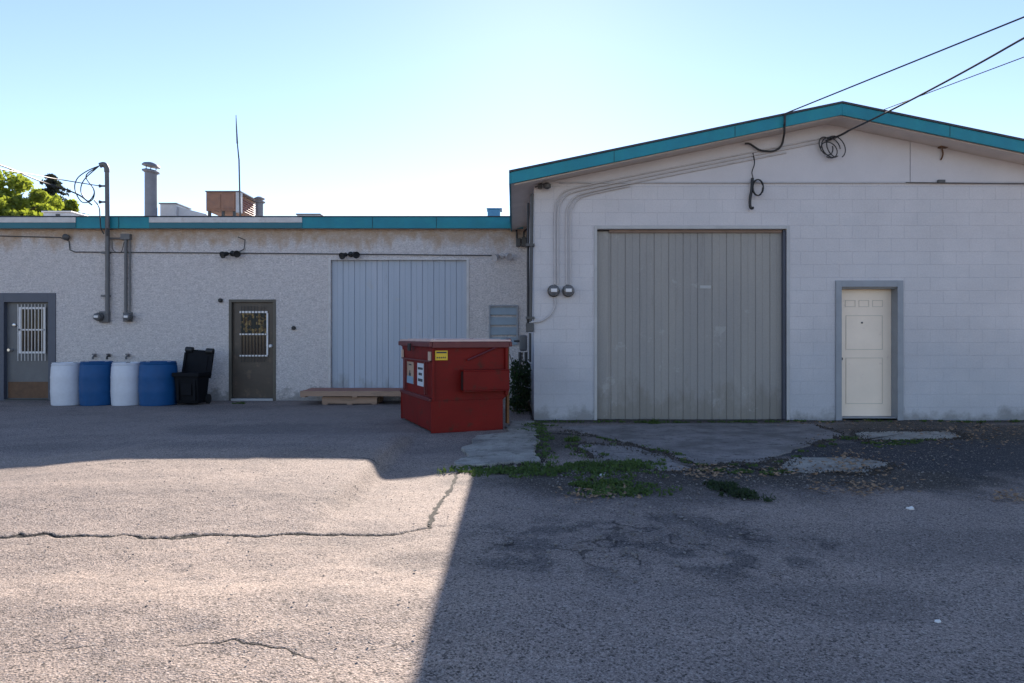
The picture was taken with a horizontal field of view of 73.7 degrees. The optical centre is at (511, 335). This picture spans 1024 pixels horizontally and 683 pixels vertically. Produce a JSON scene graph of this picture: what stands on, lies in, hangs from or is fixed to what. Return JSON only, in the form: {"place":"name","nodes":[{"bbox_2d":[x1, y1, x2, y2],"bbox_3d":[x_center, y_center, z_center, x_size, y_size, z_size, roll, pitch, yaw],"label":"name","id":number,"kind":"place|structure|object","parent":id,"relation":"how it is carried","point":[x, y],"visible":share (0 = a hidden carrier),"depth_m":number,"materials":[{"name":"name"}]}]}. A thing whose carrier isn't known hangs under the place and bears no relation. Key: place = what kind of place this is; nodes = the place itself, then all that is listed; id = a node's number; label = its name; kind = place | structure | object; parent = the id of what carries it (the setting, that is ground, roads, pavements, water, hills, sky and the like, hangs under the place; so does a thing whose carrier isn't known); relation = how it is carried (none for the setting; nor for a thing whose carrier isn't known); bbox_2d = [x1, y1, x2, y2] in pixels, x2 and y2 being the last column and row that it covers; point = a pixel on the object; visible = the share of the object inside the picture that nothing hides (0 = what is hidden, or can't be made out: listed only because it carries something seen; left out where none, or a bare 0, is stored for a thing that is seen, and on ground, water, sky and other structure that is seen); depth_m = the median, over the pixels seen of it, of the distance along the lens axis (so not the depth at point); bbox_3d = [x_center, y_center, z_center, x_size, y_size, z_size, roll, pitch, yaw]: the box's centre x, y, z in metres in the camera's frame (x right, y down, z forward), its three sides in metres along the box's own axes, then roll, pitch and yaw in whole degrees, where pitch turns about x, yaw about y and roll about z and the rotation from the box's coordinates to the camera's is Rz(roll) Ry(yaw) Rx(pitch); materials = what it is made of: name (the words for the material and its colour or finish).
{"place":"outdoors","nodes":[
{"label":"outdoors","id":0,"kind":"place"},
{"bbox_2d":[0,399,1023,682],"bbox_3d":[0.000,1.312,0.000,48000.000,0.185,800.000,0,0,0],"label":"ground","id":1,"kind":"structure","parent":0,"point":[378,593],"depth_m":4.02,"materials":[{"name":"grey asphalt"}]},
{"bbox_2d":[0,170,56,215],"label":"broadleaf tree","id":2,"kind":"object","parent":1,"relation":"on","point":[13,202],"visible":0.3,"depth_m":33.75,"materials":[{"name":"green plant"}]},
{"bbox_2d":[28,193,65,210],"bbox_3d":[-25.898,-3.260,36.862,4.523,9.169,4.134,0,0,-38],"label":"broadleaf tree","id":3,"kind":"object","parent":1,"relation":"on","point":[54,202],"visible":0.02,"depth_m":37.06,"materials":[{"name":"green plant"}]},
{"bbox_2d":[23,173,88,214],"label":"spruce tree","id":4,"kind":"object","parent":1,"relation":"on","point":[51,190],"visible":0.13,"depth_m":43.72,"materials":[{"name":"green plant"}]},
{"bbox_2d":[48,198,79,211],"bbox_3d":[-26.274,-3.399,40.034,2.847,9.447,2.732,0,0,26],"label":"broadleaf tree","id":5,"kind":"object","parent":1,"relation":"on","point":[71,205],"visible":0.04,"depth_m":39.66,"materials":[{"name":"green plant"}]},
{"bbox_2d":[50,362,79,405],"bbox_3d":[-9.048,0.970,13.880,0.577,0.865,0.577,0,0,34],"label":"plastic drum","id":6,"kind":"object","parent":1,"relation":"on","point":[64,383],"visible":0.83,"depth_m":13.64,"materials":[{"name":"plastic"}]},
{"bbox_2d":[79,361,112,405],"bbox_3d":[-8.438,0.959,13.880,0.638,0.885,0.638,0,0,-26],"label":"plastic drum","id":7,"kind":"object","parent":1,"relation":"on","point":[94,383],"visible":0.93,"depth_m":13.62,"materials":[{"name":"blue plastic"}]},
{"bbox_2d":[110,362,139,405],"bbox_3d":[-7.828,0.970,13.880,0.587,0.870,0.587,0,0,-22],"label":"plastic drum","id":8,"kind":"object","parent":1,"relation":"on","point":[124,384],"visible":0.77,"depth_m":13.63,"materials":[{"name":"plastic"}]},
{"bbox_2d":[138,361,177,405],"bbox_3d":[-7.187,0.959,13.880,0.729,0.885,0.729,0,0,-12],"label":"plastic drum","id":9,"kind":"object","parent":1,"relation":"on","point":[156,383],"visible":0.93,"depth_m":13.58,"materials":[{"name":"blue plastic"}]},
{"bbox_2d":[172,347,214,403],"bbox_3d":[-6.558,0.809,14.004,0.651,1.176,0.648,0,0,3],"label":"wheeled bin","id":10,"kind":"object","parent":1,"relation":"on","point":[192,380],"visible":1,"depth_m":13.97,"materials":[{"name":"black plastic"}]},
{"bbox_2d":[0,216,527,400],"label":"stucco building","id":11,"kind":"structure","parent":1,"relation":"on","point":[353,320],"depth_m":14.80,"materials":[{"name":"paint"}]},
{"bbox_2d":[7,302,47,398],"bbox_3d":[-10.525,0.319,14.855,0.959,2.102,0.151,0,0,0],"label":"door","id":12,"kind":"structure","parent":11,"relation":"in","point":[27,322],"depth_m":14.87,"materials":[{"name":"grey paint"}]},
{"bbox_2d":[41,211,86,215],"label":"white roof unit","id":13,"kind":"structure","parent":11,"relation":"on","point":[58,213],"depth_m":19.00,"materials":[{"name":"paint"}]},
{"bbox_2d":[62,234,69,239],"bbox_3d":[-9.625,-2.135,14.739,0.140,0.136,0.120,0,0,0],"label":"junction box","id":14,"kind":"object","parent":11,"relation":"attached to","point":[65,236],"visible":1,"depth_m":14.70,"materials":[{"name":"metal"}]},
{"bbox_2d":[74,162,110,313],"bbox_3d":[-8.934,-2.090,14.570,0.661,3.231,0.363,0,0,-21],"label":"service mast","id":15,"kind":"object","parent":11,"relation":"attached to","point":[107,229],"visible":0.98,"depth_m":14.53,"materials":[{"name":"metal"}]},
{"bbox_2d":[0,164,91,205],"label":"overhead cable","id":16,"kind":"object","parent":15,"relation":"attached to","point":[44,182],"visible":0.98,"depth_m":13.70,"materials":[{"name":"black rubber"}]},
{"bbox_2d":[0,168,97,185],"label":"overhead cable","id":17,"kind":"object","parent":15,"relation":"attached to","point":[46,177],"visible":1,"depth_m":13.23,"materials":[{"name":"black rubber"}]},
{"bbox_2d":[93,311,109,322],"bbox_3d":[-8.839,-0.412,14.679,0.274,0.240,0.238,0,0,0],"label":"electric meter","id":18,"kind":"object","parent":11,"relation":"attached to","point":[101,316],"visible":1,"depth_m":14.71,"materials":[{"name":"metal"}]},
{"bbox_2d":[110,234,131,311],"bbox_3d":[-8.489,-1.359,14.749,0.501,1.682,0.098,0,0,0],"label":"conduit","id":19,"kind":"object","parent":11,"relation":"attached to","point":[125,237],"visible":1,"depth_m":14.73,"materials":[{"name":"grey metal"}]},
{"bbox_2d":[123,312,132,321],"bbox_3d":[-8.271,-0.412,14.679,0.234,0.204,0.238,0,0,0],"label":"electric meter","id":20,"kind":"object","parent":11,"relation":"attached to","point":[127,316],"visible":1,"depth_m":14.65,"materials":[{"name":"metal"}]},
{"bbox_2d":[142,162,159,215],"bbox_3d":[-9.254,-3.494,17.500,0.484,1.930,0.484,0,0,0],"label":"exhaust stack","id":21,"kind":"object","parent":11,"relation":"on","point":[150,192],"visible":0.72,"depth_m":17.38,"materials":[{"name":"silver metal"}]},
{"bbox_2d":[159,203,207,215],"bbox_3d":[-8.701,-3.020,18.400,1.213,0.984,0.840,0,0,0],"label":"rooftop duct","id":22,"kind":"object","parent":11,"relation":"on","point":[172,209],"visible":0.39,"depth_m":18.03,"materials":[{"name":"metal"}]},
{"bbox_2d":[219,250,240,257],"bbox_3d":[-6.049,-1.754,14.680,0.451,0.189,0.238,0,0,0],"label":"floodlight","id":23,"kind":"object","parent":11,"relation":"attached to","point":[236,254],"visible":1,"depth_m":14.62,"materials":[{"name":"black plastic"}]},
{"bbox_2d":[205,191,255,215],"bbox_3d":[-6.778,-2.996,16.920,1.076,0.935,1.300,0,0,0],"label":"rooftop unit","id":24,"kind":"object","parent":11,"relation":"on","point":[222,203],"visible":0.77,"depth_m":16.30,"materials":[{"name":"brown paint"}]},
{"bbox_2d":[236,118,240,215],"bbox_3d":[-6.482,-3.886,16.200,0.149,2.717,0.060,0,0,0],"label":"antenna","id":25,"kind":"object","parent":11,"relation":"on","point":[238,170],"visible":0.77,"depth_m":16.19,"materials":[{"name":"metal"}]},
{"bbox_2d":[0,235,491,255],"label":"wall cable","id":26,"kind":"object","parent":11,"relation":"attached to","point":[242,253],"depth_m":14.77,"materials":[{"name":"metal"}]},
{"bbox_2d":[233,302,272,397],"bbox_3d":[-5.626,0.309,14.840,0.899,2.081,0.141,0,0,0],"label":"door","id":27,"kind":"structure","parent":11,"relation":"in","point":[252,321],"depth_m":14.86,"materials":[{"name":"brown paint"}]},
{"bbox_2d":[254,196,264,215],"bbox_3d":[-6.288,-2.998,17.000,0.280,0.938,0.276,0,0,0],"label":"roof vent","id":28,"kind":"object","parent":11,"relation":"on","point":[259,201],"visible":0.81,"depth_m":16.92,"materials":[{"name":"silver metal"}]},
{"bbox_2d":[296,213,323,215],"bbox_3d":[-5.068,-2.788,17.350,0.623,0.520,0.760,0,0,0],"label":"roof hatch","id":29,"kind":"object","parent":11,"relation":"on","point":[308,214],"visible":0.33,"depth_m":16.97,"materials":[{"name":"paint"}]},
{"bbox_2d":[339,251,359,258],"bbox_3d":[-3.490,-1.733,14.680,0.451,0.189,0.238,0,0,0],"label":"floodlight","id":30,"kind":"object","parent":11,"relation":"attached to","point":[356,254],"visible":1,"depth_m":14.63,"materials":[{"name":"black plastic"}]},
{"bbox_2d":[332,260,466,387],"bbox_3d":[-2.444,-0.249,14.884,2.959,2.797,0.048,0,0,0],"label":"overhead door","id":31,"kind":"structure","parent":11,"relation":"in","point":[376,304],"depth_m":14.86,"materials":[{"name":"white metal"}]},
{"bbox_2d":[486,208,501,215],"bbox_3d":[-0.406,-2.727,15.800,0.354,0.396,0.440,0,0,0],"label":"blue roof vent","id":32,"kind":"object","parent":11,"relation":"on","point":[493,211],"visible":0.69,"depth_m":15.60,"materials":[{"name":"paint"}]},
{"bbox_2d":[491,253,511,260],"bbox_3d":[-0.217,-1.700,14.680,0.451,0.189,0.238,0,0,0],"label":"floodlight","id":33,"kind":"object","parent":11,"relation":"attached to","point":[495,257],"visible":1,"depth_m":14.63,"materials":[{"name":"grey metal"}]},
{"bbox_2d":[516,228,526,246],"bbox_3d":[0.208,-2.135,14.719,0.262,0.411,0.158,0,0,0],"label":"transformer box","id":34,"kind":"object","parent":11,"relation":"attached to","point":[518,241],"visible":0.91,"depth_m":14.64,"materials":[{"name":"metal"}]},
{"bbox_2d":[322,396,382,404],"bbox_3d":[-3.309,1.321,14.250,1.157,0.155,0.700,0,0,0],"label":"wooden pallet","id":35,"kind":"object","parent":1,"relation":"on","point":[347,400],"visible":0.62,"depth_m":13.90,"materials":[{"name":"brown wood"}]},
{"bbox_2d":[300,388,402,396],"bbox_3d":[-3.182,1.177,14.230,2.238,0.128,0.860,0,0,0],"label":"wooden pallet","id":36,"kind":"object","parent":35,"relation":"on","point":[355,392],"visible":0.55,"depth_m":13.80,"materials":[{"name":"brown wood"}]},
{"bbox_2d":[398,338,511,433],"bbox_3d":[-0.920,0.680,10.330,1.255,1.290,2.140,0,0,-22],"label":"dumpster","id":37,"kind":"object","parent":1,"relation":"on","point":[455,385],"visible":1,"depth_m":9.49,"materials":[{"name":"red metal"}]},
{"bbox_2d":[454,420,540,466],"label":"concrete walk","id":38,"kind":"structure","parent":1,"relation":"on","point":[514,445],"depth_m":7.89,"materials":[{"name":"grey concrete"}]},
{"bbox_2d":[509,352,531,413],"bbox_3d":[0.126,0.855,12.040,0.462,1.151,1.337,0,0,0],"label":"climbing shrub","id":39,"kind":"object","parent":1,"relation":"on","point":[522,401],"visible":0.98,"depth_m":11.71,"materials":[{"name":"green plant"}]},
{"bbox_2d":[564,433,581,441],"bbox_3d":[0.783,1.267,8.549,0.260,0.118,0.222,0,0,28],"label":"weed clump","id":40,"kind":"object","parent":1,"relation":"on","point":[570,439],"visible":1,"depth_m":8.55,"materials":[{"name":"green plant"}]},
{"bbox_2d":[568,477,631,488],"bbox_3d":[0.778,1.284,5.982,0.571,0.095,0.353,0,0,0],"label":"weed clump","id":41,"kind":"object","parent":1,"relation":"on","point":[580,483],"visible":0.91,"depth_m":5.99,"materials":[{"name":"green plant"}]},
{"bbox_2d":[563,457,666,467],"bbox_3d":[1.042,1.277,6.907,1.051,0.105,0.322,0,0,0],"label":"weed clump","id":42,"kind":"object","parent":1,"relation":"on","point":[593,463],"visible":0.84,"depth_m":6.89,"materials":[{"name":"green plant"}]},
{"bbox_2d":[578,444,691,470],"bbox_3d":[1.284,1.370,7.482,0.790,0.122,1.711,0,0,-10],"label":"concrete apron","id":43,"kind":"object","parent":1,"relation":"on","point":[619,452],"visible":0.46,"depth_m":7.48,"materials":[{"name":"grey concrete"}]},
{"bbox_2d":[647,418,663,423],"bbox_3d":[2.147,1.262,10.127,0.271,0.128,0.233,0,0,0],"label":"weed clump","id":44,"kind":"object","parent":1,"relation":"on","point":[652,421],"visible":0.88,"depth_m":10.14,"materials":[{"name":"green plant"}]},
{"bbox_2d":[557,423,841,464],"bbox_3d":[2.556,1.366,8.565,3.812,0.128,3.293,0,0,0],"label":"concrete apron","id":45,"kind":"object","parent":1,"relation":"on","point":[747,442],"visible":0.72,"depth_m":8.76,"materials":[{"name":"grey concrete"}]},
{"bbox_2d":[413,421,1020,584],"bbox_3d":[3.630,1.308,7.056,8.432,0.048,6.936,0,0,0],"label":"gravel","id":46,"kind":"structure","parent":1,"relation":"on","point":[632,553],"depth_m":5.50,"materials":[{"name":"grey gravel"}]},
{"bbox_2d":[437,418,1020,497],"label":"weeds","id":47,"kind":"object","parent":1,"relation":"on","point":[532,469],"visible":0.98,"depth_m":6.69,"materials":[{"name":"green plant"}]},
{"bbox_2d":[702,479,775,501],"bbox_3d":[1.849,1.282,5.701,0.403,0.089,0.782,0,0,-16],"label":"weed clump","id":48,"kind":"object","parent":1,"relation":"on","point":[733,489],"visible":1,"depth_m":5.66,"materials":[{"name":"green plant"}]},
{"bbox_2d":[509,101,1023,420],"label":"gable building","id":49,"kind":"structure","parent":1,"relation":"on","point":[861,279],"depth_m":10.67,"materials":[{"name":"concrete"}]},
{"bbox_2d":[512,333,530,403],"bbox_3d":[0.272,0.601,12.486,0.325,1.309,0.573,0,0,-39],"label":"gas meter","id":50,"kind":"object","parent":49,"relation":"attached to","point":[522,340],"visible":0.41,"depth_m":12.49,"materials":[{"name":"metal"}]},
{"bbox_2d":[526,194,534,331],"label":"riser pipes","id":51,"kind":"object","parent":49,"relation":"attached to","point":[529,317],"visible":0.99,"depth_m":10.63,"materials":[{"name":"metal"}]},
{"bbox_2d":[535,182,550,188],"bbox_3d":[0.486,-2.330,10.587,0.254,0.123,0.122,0,0,34],"label":"corner lamp","id":52,"kind":"object","parent":49,"relation":"attached to","point":[546,185],"visible":1,"depth_m":10.53,"materials":[{"name":"metal"}]},
{"bbox_2d":[531,298,555,322],"bbox_3d":[0.492,-0.398,10.635,0.395,0.388,0.028,0,0,0],"label":"conduit","id":53,"kind":"object","parent":49,"relation":"attached to","point":[549,315],"visible":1,"depth_m":10.62,"materials":[{"name":"grey metal"}]},
{"bbox_2d":[547,285,559,296],"bbox_3d":[0.649,-0.703,10.595,0.193,0.193,0.149,0,0,0],"label":"electric meter","id":54,"kind":"object","parent":49,"relation":"attached to","point":[553,290],"visible":1,"depth_m":10.53,"materials":[{"name":"metal"}]},
{"bbox_2d":[562,285,573,296],"bbox_3d":[0.875,-0.703,10.595,0.193,0.193,0.149,0,0,0],"label":"electric meter","id":55,"kind":"object","parent":49,"relation":"attached to","point":[567,290],"visible":1,"depth_m":10.53,"materials":[{"name":"metal"}]},
{"bbox_2d":[570,185,629,283],"bbox_3d":[1.369,-1.580,10.635,0.942,1.539,0.020,0,0,0],"label":"conduit","id":56,"kind":"object","parent":49,"relation":"attached to","point":[571,212],"visible":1,"depth_m":10.63,"materials":[{"name":"grey metal"}]},
{"bbox_2d":[565,152,785,283],"bbox_3d":[2.552,-1.842,10.635,3.439,2.064,0.028,0,0,0],"label":"conduit","id":57,"kind":"object","parent":49,"relation":"attached to","point":[573,198],"visible":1,"depth_m":10.62,"materials":[{"name":"grey metal"}]},
{"bbox_2d":[557,142,817,283],"bbox_3d":[2.735,-1.919,10.635,4.070,2.217,0.028,0,0,0],"label":"conduit","id":58,"kind":"object","parent":49,"relation":"attached to","point":[567,194],"visible":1,"depth_m":10.62,"materials":[{"name":"grey metal"}]},
{"bbox_2d":[597,231,780,418],"bbox_3d":[2.813,-0.168,10.800,2.968,2.969,0.040,0,0,0],"label":"overhead door","id":59,"kind":"structure","parent":49,"relation":"in","point":[678,348],"depth_m":10.78,"materials":[{"name":"grey metal"}]},
{"bbox_2d":[554,135,834,283],"bbox_3d":[2.845,-1.971,10.635,4.379,2.322,0.024,0,0,0],"label":"conduit","id":60,"kind":"object","parent":49,"relation":"attached to","point":[647,173],"visible":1,"depth_m":10.63,"materials":[{"name":"grey metal"}]},
{"bbox_2d":[748,153,763,209],"bbox_3d":[3.786,-2.407,10.599,0.231,0.891,0.088,0,0,0],"label":"cable coil","id":61,"kind":"object","parent":49,"relation":"hanging from","point":[753,181],"visible":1,"depth_m":10.58,"materials":[{"name":"black plastic"}]},
{"bbox_2d":[745,114,785,151],"bbox_3d":[3.924,-3.080,10.359,0.610,0.453,0.530,0,0,0],"label":"service cable","id":62,"kind":"object","parent":49,"relation":"hanging from","point":[783,138],"visible":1,"depth_m":10.59,"materials":[{"name":"black rubber"}]},
{"bbox_2d":[819,136,845,157],"bbox_3d":[4.960,-2.919,10.565,0.407,0.361,0.077,0,0,0],"label":"cable coil","id":63,"kind":"object","parent":49,"relation":"hanging from","point":[823,151],"visible":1,"depth_m":10.55,"materials":[{"name":"black rubber"}]},
{"bbox_2d":[825,131,847,140],"bbox_3d":[4.967,-3.063,10.397,0.182,0.094,0.514,0,0,0],"label":"service cable","id":64,"kind":"object","parent":49,"relation":"attached to","point":[839,135],"visible":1,"depth_m":10.48,"materials":[{"name":"black rubber"}]},
{"bbox_2d":[842,289,890,415],"bbox_3d":[5.595,0.264,10.840,0.867,2.016,0.120,0,0,0],"label":"door","id":65,"kind":"structure","parent":49,"relation":"in","point":[866,313],"depth_m":10.85,"materials":[{"name":"beige paint"}]},
{"bbox_2d":[784,16,1023,113],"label":"overhead cable","id":66,"kind":"object","parent":49,"relation":"attached to","point":[910,62],"visible":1,"depth_m":8.59,"materials":[{"name":"black rubber"}]},
{"bbox_2d":[847,37,1023,131],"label":"overhead cable","id":67,"kind":"object","parent":49,"relation":"attached to","point":[978,63],"visible":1,"depth_m":8.58,"materials":[{"name":"black rubber"}]},
{"bbox_2d":[938,146,947,159],"bbox_3d":[6.713,-2.846,10.611,0.141,0.215,0.081,0,0,0],"label":"wall hook","id":68,"kind":"object","parent":49,"relation":"attached to","point":[941,147],"depth_m":10.61,"materials":[{"name":"black metal"}]},
{"bbox_2d":[884,57,1023,109],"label":"overhead cable","id":69,"kind":"object","parent":49,"relation":"attached to","point":[959,81],"visible":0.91,"depth_m":8.69,"materials":[{"name":"black rubber"}]},
{"bbox_2d":[906,180,1023,183],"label":"wall cable","id":70,"kind":"object","parent":49,"relation":"attached to","point":[940,181],"depth_m":10.63,"materials":[{"name":"metal"}]},
{"bbox_2d":[555,419,1023,504],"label":"leaf litter","id":71,"kind":"object","parent":1,"relation":"on","point":[715,473],"visible":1,"depth_m":6.51,"materials":[{"name":"brown plant"}]},
{"bbox_2d":[778,457,886,472],"bbox_3d":[3.195,1.364,6.921,1.211,0.124,0.833,0,0,-43],"label":"concrete apron","id":72,"kind":"object","parent":1,"relation":"on","point":[805,463],"visible":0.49,"depth_m":6.92,"materials":[{"name":"grey concrete"}]},
{"bbox_2d":[855,431,960,440],"bbox_3d":[5.181,1.370,9.049,1.888,0.126,0.696,0,0,-13],"label":"concrete apron","id":73,"kind":"object","parent":1,"relation":"on","point":[886,435],"visible":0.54,"depth_m":8.97,"materials":[{"name":"grey concrete"}]},
{"bbox_2d":[0,0,1023,215],"label":"sky","id":74,"kind":"structure","parent":0,"point":[340,107],"materials":[{"name":"blue"}]},
{"bbox_2d":[470,422,971,475],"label":"soil","id":75,"kind":"structure","parent":0,"point":[591,455],"depth_m":7.56,"materials":[{"name":"soil"}]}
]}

